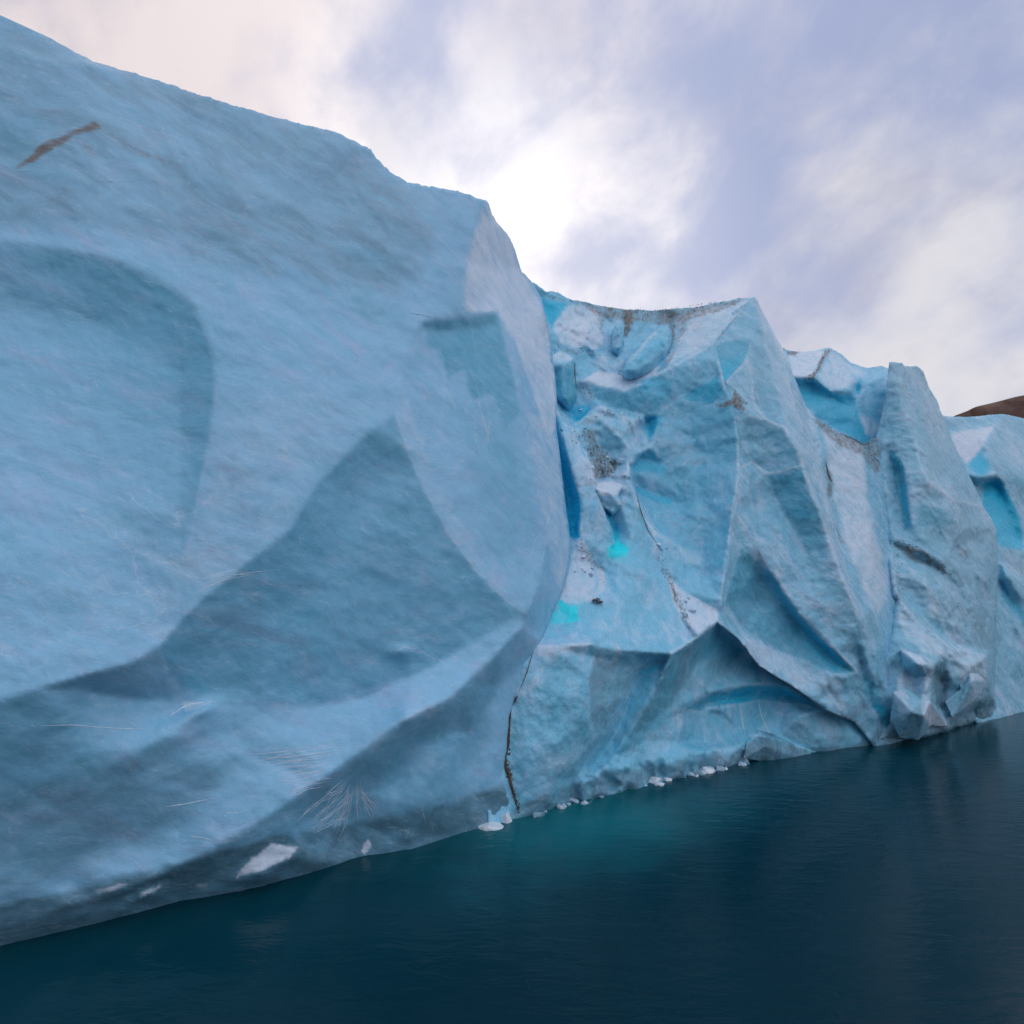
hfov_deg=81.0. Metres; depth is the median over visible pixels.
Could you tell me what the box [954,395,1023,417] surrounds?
hill
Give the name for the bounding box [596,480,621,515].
ice block
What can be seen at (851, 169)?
sky
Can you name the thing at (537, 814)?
ice chunk
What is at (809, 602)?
pointed serac
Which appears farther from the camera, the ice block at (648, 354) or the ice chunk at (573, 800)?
the ice block at (648, 354)
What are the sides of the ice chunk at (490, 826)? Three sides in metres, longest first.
2.882 x 1.501 x 0.759 m
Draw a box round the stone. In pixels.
[592,598,602,603]
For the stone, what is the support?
on the icefall
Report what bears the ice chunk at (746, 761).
on the water
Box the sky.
[0,0,1023,416]
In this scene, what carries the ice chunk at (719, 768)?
on the water
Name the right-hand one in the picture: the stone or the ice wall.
the ice wall
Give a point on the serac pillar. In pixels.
(941, 653)
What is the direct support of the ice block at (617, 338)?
on the icefall
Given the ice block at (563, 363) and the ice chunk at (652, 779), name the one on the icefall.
the ice block at (563, 363)
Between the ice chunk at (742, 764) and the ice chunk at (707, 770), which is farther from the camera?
the ice chunk at (742, 764)
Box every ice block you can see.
[552,350,576,410]
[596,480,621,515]
[612,324,623,355]
[622,325,671,380]
[783,348,887,443]
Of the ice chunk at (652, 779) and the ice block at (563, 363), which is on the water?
the ice chunk at (652, 779)
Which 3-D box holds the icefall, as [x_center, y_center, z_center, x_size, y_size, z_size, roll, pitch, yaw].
[19.693,0.316,72.350,33.920,46.963,81.160,-2,-8,10]
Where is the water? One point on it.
(872, 884)
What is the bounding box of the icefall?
[487,282,901,822]
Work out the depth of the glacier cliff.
28.16 m
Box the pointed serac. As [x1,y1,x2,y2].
[715,297,901,745]
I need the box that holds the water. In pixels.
[0,712,1023,1023]
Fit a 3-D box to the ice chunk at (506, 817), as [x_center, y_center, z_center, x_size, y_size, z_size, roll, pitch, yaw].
[-0.365,16.984,33.035,0.904,0.986,0.832,0,-9,32]
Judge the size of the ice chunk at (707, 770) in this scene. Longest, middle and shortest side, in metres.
1.164 x 0.963 x 0.643 m
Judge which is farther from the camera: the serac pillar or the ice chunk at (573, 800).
the serac pillar
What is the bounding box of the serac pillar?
[876,362,997,739]
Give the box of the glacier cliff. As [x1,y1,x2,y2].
[0,15,570,945]
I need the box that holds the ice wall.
[943,414,1023,722]
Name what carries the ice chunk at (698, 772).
on the water
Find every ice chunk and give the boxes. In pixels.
[478,822,503,830]
[501,811,511,823]
[532,812,544,817]
[569,798,578,802]
[649,776,661,783]
[695,769,704,774]
[702,766,713,773]
[716,765,723,770]
[738,758,749,764]
[738,762,746,765]

